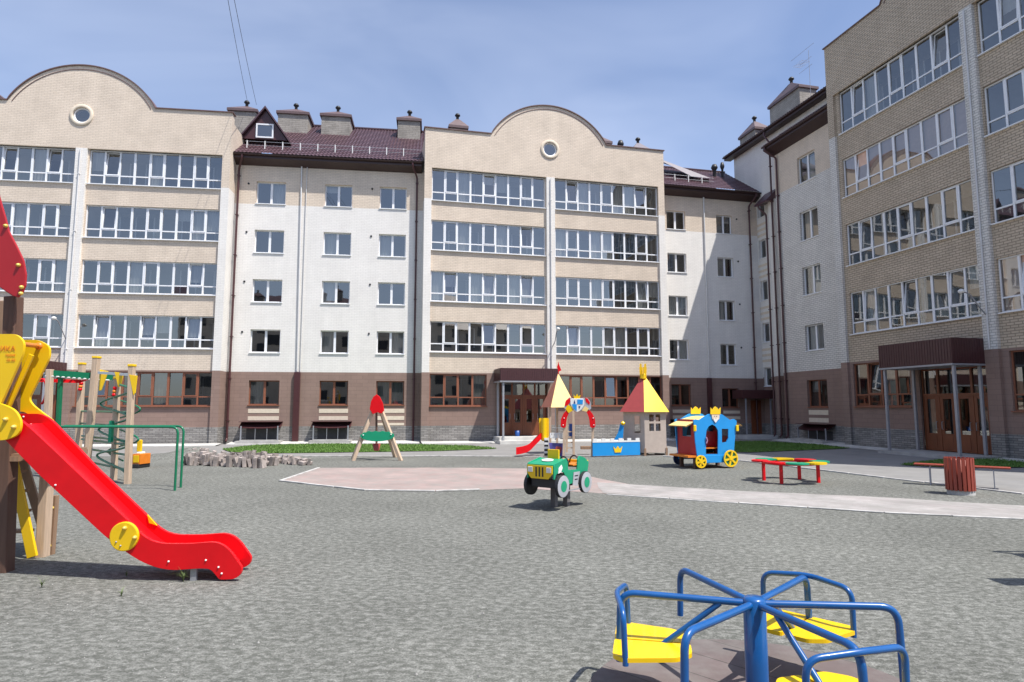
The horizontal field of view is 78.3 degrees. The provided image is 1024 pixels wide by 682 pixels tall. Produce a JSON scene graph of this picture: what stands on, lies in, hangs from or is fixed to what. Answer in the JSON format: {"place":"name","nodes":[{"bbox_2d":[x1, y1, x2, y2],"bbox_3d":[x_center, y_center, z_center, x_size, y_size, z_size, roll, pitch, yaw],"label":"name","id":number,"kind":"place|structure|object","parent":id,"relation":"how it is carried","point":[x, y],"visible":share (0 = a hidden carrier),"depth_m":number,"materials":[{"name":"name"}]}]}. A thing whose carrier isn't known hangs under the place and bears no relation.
{"place":"outdoors","nodes":[
{"label":"outdoors","id":0,"kind":"place"},
{"bbox_2d":[0,64,253,444],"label":"apartment building","id":1,"kind":"structure","parent":0,"point":[117,192],"depth_m":32.44,"materials":[{"name":"beige brick"}]},
{"bbox_2d":[0,258,67,292],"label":"window","id":2,"kind":"structure","parent":1,"relation":"in","point":[43,275],"depth_m":32.06,"materials":[{"name":"white plastic"}]},
{"bbox_2d":[2,202,71,236],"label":"window","id":3,"kind":"structure","parent":1,"relation":"in","point":[24,219],"depth_m":32.58,"materials":[{"name":"white plastic"}]},
{"bbox_2d":[0,146,75,183],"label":"window","id":4,"kind":"structure","parent":1,"relation":"in","point":[17,163],"depth_m":32.71,"materials":[{"name":"white plastic"}]},
{"bbox_2d":[23,313,63,347],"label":"window","id":5,"kind":"structure","parent":1,"relation":"in","point":[41,327],"depth_m":32.48,"materials":[{"name":"white plastic"}]},
{"bbox_2d":[69,104,93,125],"bbox_3d":[-22.286,-11.663,32.731,1.200,1.140,0.560,1,-6,-7],"label":"round window","id":6,"kind":"structure","parent":1,"relation":"in","point":[81,121],"depth_m":32.52,"materials":[{"name":"white plastic"}]},
{"bbox_2d":[72,371,211,406],"bbox_3d":[-18.544,2.437,31.745,6.540,1.775,0.329,1,-6,-7],"label":"window","id":7,"kind":"structure","parent":1,"relation":"in","point":[153,389],"depth_m":31.91,"materials":[{"name":"brown glass"}]},
{"bbox_2d":[74,314,214,349],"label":"window","id":8,"kind":"structure","parent":1,"relation":"in","point":[94,331],"depth_m":32.51,"materials":[{"name":"white plastic"}]},
{"bbox_2d":[78,260,216,295],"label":"window","id":9,"kind":"structure","parent":1,"relation":"in","point":[98,276],"depth_m":32.94,"materials":[{"name":"white plastic"}]},
{"bbox_2d":[82,205,219,241],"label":"window","id":10,"kind":"structure","parent":1,"relation":"in","point":[105,222],"depth_m":33.24,"materials":[{"name":"white glass"}]},
{"bbox_2d":[86,150,221,189],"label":"window","id":11,"kind":"structure","parent":1,"relation":"in","point":[119,168],"depth_m":33.64,"materials":[{"name":"white plastic"}]},
{"bbox_2d":[223,100,424,443],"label":"apartment building","id":12,"kind":"structure","parent":0,"point":[324,333],"depth_m":34.34,"materials":[{"name":"beige brick"}]},
{"bbox_2d":[228,1,247,102],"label":"overhead wire","id":13,"kind":"object","parent":12,"relation":"attached to","point":[236,47],"visible":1,"depth_m":28.26,"materials":[{"name":"black metal"}]},
{"bbox_2d":[234,0,256,104],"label":"overhead wire","id":14,"kind":"object","parent":12,"relation":"attached to","point":[244,50],"visible":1,"depth_m":28.60,"materials":[{"name":"black metal"}]},
{"bbox_2d":[247,380,279,405],"bbox_3d":[-13.139,2.761,33.335,1.620,1.335,0.260,1,-6,-7],"label":"window","id":15,"kind":"structure","parent":12,"relation":"in","point":[261,393],"depth_m":33.41,"materials":[{"name":"glass"}]},
{"bbox_2d":[249,330,280,353],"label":"window","id":16,"kind":"structure","parent":12,"relation":"in","point":[262,341],"depth_m":35.35,"materials":[{"name":"white plastic"}]},
{"bbox_2d":[251,279,281,302],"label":"window","id":17,"kind":"structure","parent":12,"relation":"in","point":[264,291],"depth_m":35.41,"materials":[{"name":"white plastic"}]},
{"bbox_2d":[253,230,283,253],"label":"window","id":18,"kind":"structure","parent":12,"relation":"in","point":[268,242],"depth_m":35.32,"materials":[{"name":"white plastic"}]},
{"bbox_2d":[255,182,285,204],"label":"window","id":19,"kind":"structure","parent":12,"relation":"in","point":[267,193],"depth_m":34.78,"materials":[{"name":"white plastic"}]},
{"bbox_2d":[318,381,347,405],"bbox_3d":[-9.580,2.809,33.801,1.560,1.335,0.260,1,-6,-7],"label":"window","id":20,"kind":"structure","parent":12,"relation":"in","point":[332,393],"depth_m":33.89,"materials":[{"name":"glass"}]},
{"bbox_2d":[319,331,348,353],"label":"window","id":21,"kind":"structure","parent":12,"relation":"in","point":[332,342],"depth_m":34.32,"materials":[{"name":"grey glass"}]},
{"bbox_2d":[321,281,349,304],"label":"window","id":22,"kind":"structure","parent":12,"relation":"in","point":[333,292],"depth_m":34.59,"materials":[{"name":"glass"}]},
{"bbox_2d":[322,233,350,255],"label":"window","id":23,"kind":"structure","parent":12,"relation":"in","point":[335,244],"depth_m":34.87,"materials":[{"name":"white plastic"}]},
{"bbox_2d":[324,185,352,207],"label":"window","id":24,"kind":"structure","parent":12,"relation":"in","point":[335,196],"depth_m":36.11,"materials":[{"name":"glass"}]},
{"bbox_2d":[376,331,403,354],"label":"window","id":25,"kind":"structure","parent":12,"relation":"in","point":[388,343],"depth_m":34.80,"materials":[{"name":"white plastic"}]},
{"bbox_2d":[376,381,403,405],"bbox_3d":[-6.626,2.849,34.188,1.560,1.335,0.260,1,-6,-7],"label":"window","id":26,"kind":"structure","parent":12,"relation":"in","point":[391,393],"depth_m":34.28,"materials":[{"name":"glass"}]},
{"bbox_2d":[377,283,404,305],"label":"window","id":27,"kind":"structure","parent":12,"relation":"in","point":[388,293],"depth_m":36.89,"materials":[{"name":"white plastic"}]},
{"bbox_2d":[378,235,405,257],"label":"window","id":28,"kind":"structure","parent":12,"relation":"in","point":[389,245],"depth_m":35.26,"materials":[{"name":"glass"}]},
{"bbox_2d":[379,188,406,209],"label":"window","id":29,"kind":"structure","parent":12,"relation":"in","point":[390,198],"depth_m":36.72,"materials":[{"name":"white plastic"}]},
{"bbox_2d":[223,443,493,452],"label":"lawn","id":30,"kind":"structure","parent":0,"point":[306,448],"depth_m":28.90,"materials":[{"name":"green plant"}]},
{"bbox_2d":[0,0,879,189],"label":"sky","id":31,"kind":"structure","parent":0,"point":[685,78],"materials":[{"name":"blue"}]},
{"bbox_2d":[286,468,624,493],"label":"pink paving","id":32,"kind":"structure","parent":0,"point":[435,479],"depth_m":17.25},
{"bbox_2d":[0,456,1023,681],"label":"ground","id":33,"kind":"structure","parent":0,"point":[381,551],"depth_m":7.34,"materials":[{"name":"grey gravel"}]},
{"bbox_2d":[39,356,140,483],"bbox_3d":[-11.741,2.141,17.858,5.063,3.486,1.630,-3,-7,29],"label":"climbing frame","id":34,"kind":"object","parent":33,"relation":"on","point":[96,376],"visible":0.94,"depth_m":17.86,"materials":[{"name":"beige wood"}]},
{"bbox_2d":[60,425,184,490],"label":"parallel bars","id":35,"kind":"object","parent":33,"relation":"on","point":[144,426],"visible":0.63,"depth_m":15.04,"materials":[{"name":"metal"}]},
{"bbox_2d":[0,197,251,580],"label":"slide tower","id":36,"kind":"structure","parent":33,"relation":"on","point":[48,450],"depth_m":7.66,"materials":[{"name":"red plastic"}]},
{"bbox_2d":[132,440,150,467],"bbox_3d":[-12.073,3.656,20.377,0.437,0.882,0.546,-1,-6,8],"label":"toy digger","id":37,"kind":"object","parent":33,"relation":"on","point":[140,459],"visible":0.93,"depth_m":20.29,"materials":[{"name":"orange plastic"}]},
{"bbox_2d":[168,569,187,581],"bbox_3d":[-3.735,2.653,7.205,0.314,0.192,0.272,0,-6,0],"label":"weed","id":38,"kind":"object","parent":33,"relation":"on","point":[183,576],"visible":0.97,"depth_m":7.17,"materials":[{"name":"green plant"}]},
{"bbox_2d":[150,446,216,459],"bbox_3d":[-12.900,4.353,24.685,4.200,0.414,3.600,0,-6,0],"label":"gravel mound","id":39,"kind":"object","parent":33,"relation":"on","point":[165,456],"visible":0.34,"depth_m":23.97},
{"bbox_2d":[188,456,196,465],"bbox_3d":[-10.736,4.030,21.096,0.113,0.303,0.252,-13,-14,27],"label":"paving block","id":40,"kind":"object","parent":33,"relation":"on","point":[191,459],"depth_m":21.01,"materials":[{"name":"beige stone"}]},
{"bbox_2d":[212,456,218,465],"bbox_3d":[-9.804,3.990,20.846,0.135,0.330,0.229,5,-5,-2],"label":"paving block","id":41,"kind":"object","parent":33,"relation":"on","point":[215,460],"depth_m":20.74,"materials":[{"name":"beige stone"}]},
{"bbox_2d":[226,455,232,466],"bbox_3d":[-9.244,3.934,20.553,0.139,0.385,0.180,-5,-7,13],"label":"paving block","id":42,"kind":"object","parent":33,"relation":"on","point":[229,459],"depth_m":20.48,"materials":[{"name":"beige stone"}]},
{"bbox_2d":[237,457,241,466],"bbox_3d":[-8.866,3.972,20.608,0.135,0.321,0.239,9,-2,11],"label":"paving block","id":43,"kind":"object","parent":33,"relation":"on","point":[239,463],"depth_m":20.49,"materials":[{"name":"grey stone"}]},
{"bbox_2d":[242,457,246,467],"bbox_3d":[-8.700,3.948,20.449,0.115,0.335,0.232,-5,-11,-14],"label":"paving block","id":44,"kind":"object","parent":33,"relation":"on","point":[244,462],"depth_m":20.35,"materials":[{"name":"grey stone"}]},
{"bbox_2d":[253,457,257,467],"bbox_3d":[-8.230,3.913,20.186,0.108,0.351,0.254,1,-2,-5],"label":"paving block","id":45,"kind":"object","parent":33,"relation":"on","point":[254,462],"depth_m":20.06,"materials":[{"name":"grey stone"}]},
{"bbox_2d":[258,455,266,467],"bbox_3d":[-8.028,3.895,20.202,0.118,0.398,0.214,-12,-6,12],"label":"paving block","id":46,"kind":"object","parent":33,"relation":"on","point":[262,463],"depth_m":20.13,"materials":[{"name":"grey stone"}]},
{"bbox_2d":[268,456,275,465],"bbox_3d":[-7.995,4.008,20.962,0.117,0.326,0.200,12,0,12],"label":"paving block","id":47,"kind":"object","parent":33,"relation":"on","point":[271,460],"depth_m":20.87,"materials":[{"name":"beige stone"}]},
{"bbox_2d":[278,467,319,480],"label":"kerb","id":48,"kind":"structure","parent":33,"relation":"on","point":[299,473],"depth_m":18.28,"materials":[{"name":"concrete"}]},
{"bbox_2d":[351,395,402,460],"bbox_3d":[-5.062,3.247,23.599,1.937,2.451,1.746,1,-6,-11],"label":"pole swing","id":49,"kind":"object","parent":33,"relation":"on","point":[376,408],"visible":0.95,"depth_m":23.13,"materials":[{"name":"beige wood"}]},
{"bbox_2d":[279,480,479,491],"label":"kerb","id":50,"kind":"structure","parent":33,"relation":"on","point":[377,489],"depth_m":14.79,"materials":[{"name":"concrete"}]},
{"bbox_2d":[303,455,542,456],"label":"kerb","id":51,"kind":"structure","parent":33,"relation":"on","point":[430,455],"depth_m":24.72,"materials":[{"name":"concrete"}]},
{"bbox_2d":[524,449,591,506],"bbox_3d":[0.928,2.744,12.600,0.825,1.150,1.355,-4,-7,37],"label":"toy jeep","id":52,"kind":"object","parent":33,"relation":"on","point":[544,472],"visible":0.98,"depth_m":12.32,"materials":[{"name":"green metal"}]},
{"bbox_2d":[669,406,740,468],"bbox_3d":[6.375,3.150,20.672,2.164,1.990,1.292,2,-6,-19],"label":"toy carriage","id":53,"kind":"object","parent":33,"relation":"on","point":[701,446],"visible":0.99,"depth_m":20.26,"materials":[{"name":"blue wood"}]},
{"bbox_2d":[589,639,899,681],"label":"paving","id":54,"kind":"structure","parent":33,"relation":"on","point":[716,660],"depth_m":4.78,"materials":[{"name":"tile"}]},
{"bbox_2d":[613,568,909,681],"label":"merry go round","id":55,"kind":"object","parent":54,"relation":"on","point":[764,613],"visible":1,"depth_m":4.14,"materials":[{"name":"blue metal"}]},
{"bbox_2d":[751,457,829,483],"bbox_3d":[7.366,3.454,16.627,1.838,0.580,1.838,1,-6,-12],"label":"flower bench","id":56,"kind":"object","parent":33,"relation":"on","point":[798,462],"visible":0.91,"depth_m":16.36,"materials":[{"name":"red plastic"}]},
{"bbox_2d":[606,494,1023,519],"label":"kerb","id":57,"kind":"structure","parent":33,"relation":"on","point":[828,508],"depth_m":12.10,"materials":[{"name":"concrete"}]},
{"bbox_2d":[663,456,1023,493],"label":"kerb","id":58,"kind":"structure","parent":33,"relation":"on","point":[885,477],"depth_m":17.33,"materials":[{"name":"concrete"}]},
{"bbox_2d":[943,457,975,495],"bbox_3d":[10.160,3.060,14.262,0.574,0.820,0.574,0,-6,0],"label":"litter bin","id":59,"kind":"object","parent":33,"relation":"on","point":[959,476],"visible":1,"depth_m":14.05,"materials":[{"name":"wood"}]},
{"bbox_2d":[82,438,1023,461],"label":"wall apron","id":60,"kind":"object","parent":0,"point":[454,442],"depth_m":32.45,"materials":[{"name":"concrete"}]},
{"bbox_2d":[92,435,1023,492],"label":"pavement","id":61,"kind":"structure","parent":0,"point":[863,461],"depth_m":25.19,"materials":[{"name":"grey concrete"}]},
{"bbox_2d":[420,105,670,443],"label":"apartment building","id":62,"kind":"structure","parent":61,"relation":"on","point":[542,226],"depth_m":36.19,"materials":[{"name":"beige brick"}]},
{"bbox_2d":[429,374,486,406],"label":"window","id":63,"kind":"structure","parent":62,"relation":"in","point":[446,390],"depth_m":34.30,"materials":[{"name":"brown glass"}]},
{"bbox_2d":[431,220,545,256],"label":"window","id":64,"kind":"structure","parent":62,"relation":"in","point":[452,236],"depth_m":36.18,"materials":[{"name":"white plastic"}]},
{"bbox_2d":[430,271,546,305],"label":"window","id":65,"kind":"structure","parent":62,"relation":"in","point":[453,287],"depth_m":35.63,"materials":[{"name":"glass"}]},
{"bbox_2d":[430,321,546,354],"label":"window","id":66,"kind":"structure","parent":62,"relation":"in","point":[445,337],"depth_m":35.89,"materials":[{"name":"grey glass"}]},
{"bbox_2d":[432,169,545,208],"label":"window","id":67,"kind":"structure","parent":62,"relation":"in","point":[447,185],"depth_m":36.48,"materials":[{"name":"glass"}]},
{"bbox_2d":[541,140,559,158],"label":"round window","id":68,"kind":"structure","parent":62,"relation":"in","point":[548,154],"depth_m":36.73,"materials":[{"name":"white plastic"}]},
{"bbox_2d":[555,179,658,216],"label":"window","id":69,"kind":"structure","parent":62,"relation":"in","point":[570,195],"depth_m":37.98,"materials":[{"name":"white plastic"}]},
{"bbox_2d":[555,228,659,262],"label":"window","id":70,"kind":"structure","parent":62,"relation":"in","point":[569,243],"depth_m":37.61,"materials":[{"name":"glass"}]},
{"bbox_2d":[556,277,660,309],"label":"window","id":71,"kind":"structure","parent":62,"relation":"in","point":[570,291],"depth_m":37.58,"materials":[{"name":"white plastic"}]},
{"bbox_2d":[556,325,661,356],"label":"window","id":72,"kind":"structure","parent":62,"relation":"in","point":[570,339],"depth_m":37.11,"materials":[{"name":"grey glass"}]},
{"bbox_2d":[559,375,661,406],"bbox_3d":[5.717,2.901,36.266,6.390,1.775,0.340,1,-6,-13],"label":"window","id":73,"kind":"structure","parent":62,"relation":"in","point":[602,391],"depth_m":36.23,"materials":[{"name":"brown glass"}]},
{"bbox_2d":[516,362,668,456],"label":"play castle","id":74,"kind":"structure","parent":61,"relation":"on","point":[644,403],"depth_m":25.28,"materials":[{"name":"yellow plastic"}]},
{"bbox_2d":[649,160,777,438],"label":"apartment building","id":75,"kind":"structure","parent":61,"relation":"on","point":[714,317],"depth_m":39.31,"materials":[{"name":"beige brick"}]},
{"bbox_2d":[666,211,683,229],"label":"window","id":76,"kind":"structure","parent":75,"relation":"in","point":[675,220],"depth_m":40.04,"materials":[{"name":"white plastic"}]},
{"bbox_2d":[667,253,685,272],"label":"window","id":77,"kind":"structure","parent":75,"relation":"in","point":[676,262],"depth_m":39.88,"materials":[{"name":"white plastic"}]},
{"bbox_2d":[669,296,688,316],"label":"window","id":78,"kind":"structure","parent":75,"relation":"in","point":[677,304],"depth_m":39.00,"materials":[{"name":"white plastic"}]},
{"bbox_2d":[670,340,689,360],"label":"window","id":79,"kind":"structure","parent":75,"relation":"in","point":[678,348],"depth_m":38.86,"materials":[{"name":"white plastic"}]},
{"bbox_2d":[671,384,691,405],"bbox_3d":[10.258,3.296,38.207,1.350,1.325,0.260,1,-6,-13],"label":"window","id":80,"kind":"structure","parent":75,"relation":"in","point":[680,392],"depth_m":38.30,"materials":[{"name":"glass"}]},
{"bbox_2d":[716,215,732,234],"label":"window","id":81,"kind":"structure","parent":75,"relation":"in","point":[723,223],"depth_m":40.51,"materials":[{"name":"grey glass"}]},
{"bbox_2d":[717,258,734,277],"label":"window","id":82,"kind":"structure","parent":75,"relation":"in","point":[724,264],"depth_m":40.41,"materials":[{"name":"white plastic"}]},
{"bbox_2d":[719,301,733,320],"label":"window","id":83,"kind":"structure","parent":75,"relation":"in","point":[726,308],"depth_m":39.74,"materials":[{"name":"white plastic"}]},
{"bbox_2d":[720,344,737,365],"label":"window","id":84,"kind":"structure","parent":75,"relation":"in","point":[728,357],"depth_m":39.87,"materials":[{"name":"glass"}]},
{"bbox_2d":[722,388,739,407],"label":"window","id":85,"kind":"structure","parent":75,"relation":"in","point":[727,401],"depth_m":39.01,"materials":[{"name":"brown glass"}]},
{"bbox_2d":[750,401,761,433],"bbox_3d":[15.197,4.737,39.101,0.700,2.050,0.040,1,-6,-13],"label":"door","id":86,"kind":"structure","parent":75,"relation":"in","point":[753,403],"depth_m":39.08,"materials":[{"name":"brown wood"}]},
{"bbox_2d":[761,104,844,443],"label":"apartment building","id":87,"kind":"structure","parent":61,"relation":"on","point":[813,393],"depth_m":34.88,"materials":[{"name":"beige brick"}]},
{"bbox_2d":[797,151,815,185],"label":"window","id":88,"kind":"structure","parent":87,"relation":"in","point":[802,161],"depth_m":35.89,"materials":[{"name":"white plastic"}]},
{"bbox_2d":[800,207,818,242],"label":"window","id":89,"kind":"structure","parent":87,"relation":"in","point":[807,217],"depth_m":35.41,"materials":[{"name":"white plastic"}]},
{"bbox_2d":[802,263,821,296],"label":"window","id":90,"kind":"structure","parent":87,"relation":"in","point":[807,271],"depth_m":34.79,"materials":[{"name":"white plastic"}]},
{"bbox_2d":[805,323,824,351],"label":"window","id":91,"kind":"structure","parent":87,"relation":"in","point":[813,337],"depth_m":34.75,"materials":[{"name":"white plastic"}]},
{"bbox_2d":[807,379,828,407],"bbox_3d":[16.585,2.849,33.940,0.344,1.505,1.610,1,-6,-13],"label":"window","id":92,"kind":"structure","parent":87,"relation":"in","point":[817,388],"depth_m":34.03,"materials":[{"name":"brown glass"}]},
{"bbox_2d":[822,0,1023,458],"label":"apartment building","id":93,"kind":"structure","parent":61,"relation":"on","point":[925,106],"depth_m":26.68,"materials":[{"name":"beige brick"}]},
{"bbox_2d":[854,362,923,418],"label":"window","id":94,"kind":"structure","parent":93,"relation":"in","point":[869,382],"depth_m":29.10,"materials":[{"name":"brown glass"}]},
{"bbox_2d":[838,16,961,135],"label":"window","id":95,"kind":"structure","parent":93,"relation":"in","point":[929,61],"depth_m":28.97,"materials":[{"name":"white plastic"}]},
{"bbox_2d":[842,98,967,198],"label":"window","id":96,"kind":"structure","parent":93,"relation":"in","point":[944,132],"depth_m":27.86,"materials":[{"name":"white plastic"}]},
{"bbox_2d":[846,179,974,266],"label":"window","id":97,"kind":"structure","parent":93,"relation":"in","point":[948,212],"depth_m":28.39,"materials":[{"name":"white glass"}]},
{"bbox_2d":[850,264,981,334],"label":"window","id":98,"kind":"structure","parent":93,"relation":"in","point":[933,298],"depth_m":28.08,"materials":[{"name":"glass"}]},
{"bbox_2d":[977,0,1023,56],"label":"window","id":99,"kind":"structure","parent":93,"relation":"in","point":[1000,21],"depth_m":24.67,"materials":[{"name":"white plastic"}]},
{"bbox_2d":[984,68,1023,137],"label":"window","id":100,"kind":"structure","parent":93,"relation":"in","point":[1004,98],"depth_m":24.37,"materials":[{"name":"white plastic"}]},
{"bbox_2d":[990,159,1023,224],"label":"window","id":101,"kind":"structure","parent":93,"relation":"in","point":[1007,181],"depth_m":24.09,"materials":[{"name":"white plastic"}]},
{"bbox_2d":[998,253,1023,313],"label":"window","id":102,"kind":"structure","parent":93,"relation":"in","point":[1011,268],"depth_m":23.30,"materials":[{"name":"white plastic"}]},
{"bbox_2d":[1011,350,1023,411],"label":"window","id":103,"kind":"structure","parent":93,"relation":"in","point":[1017,357],"depth_m":22.92,"materials":[{"name":"brown glass"}]},
{"bbox_2d":[900,457,1023,466],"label":"lawn","id":104,"kind":"structure","parent":61,"relation":"on","point":[997,462],"depth_m":21.35,"materials":[{"name":"green plant"}]},
{"bbox_2d":[914,463,1010,488],"bbox_3d":[11.127,3.352,15.564,1.952,0.546,0.344,-4,-7,37],"label":"park bench","id":105,"kind":"object","parent":61,"relation":"on","point":[976,466],"visible":0.88,"depth_m":15.52,"materials":[{"name":"red metal"}]},
{"bbox_2d":[722,44,826,438],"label":"apartment building","id":106,"kind":"structure","parent":0,"point":[791,104],"depth_m":38.89,"materials":[{"name":"beige brick"}]},
{"bbox_2d":[757,205,763,219],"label":"window","id":107,"kind":"structure","parent":106,"relation":"in","point":[762,207],"depth_m":40.57,"materials":[{"name":"white plastic"}]},
{"bbox_2d":[758,239,765,259],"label":"window","id":108,"kind":"structure","parent":106,"relation":"in","point":[763,243],"depth_m":40.34,"materials":[{"name":"white plastic"}]},
{"bbox_2d":[760,280,767,301],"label":"window","id":109,"kind":"structure","parent":106,"relation":"in","point":[764,284],"depth_m":40.05,"materials":[{"name":"white plastic"}]},
{"bbox_2d":[762,323,769,342],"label":"window","id":110,"kind":"structure","parent":106,"relation":"in","point":[766,326],"depth_m":39.77,"materials":[{"name":"grey glass"}]},
{"bbox_2d":[764,367,771,386],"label":"window","id":111,"kind":"structure","parent":106,"relation":"in","point":[768,370],"depth_m":39.48,"materials":[{"name":"white plastic"}]},
{"bbox_2d":[734,440,849,451],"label":"lawn","id":112,"kind":"structure","parent":0,"point":[752,446],"depth_m":29.83,"materials":[{"name":"green plant"}]},
{"bbox_2d":[597,482,1023,518],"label":"path","id":113,"kind":"structure","parent":0,"point":[885,504],"depth_m":13.23,"materials":[{"name":"grey concrete"}]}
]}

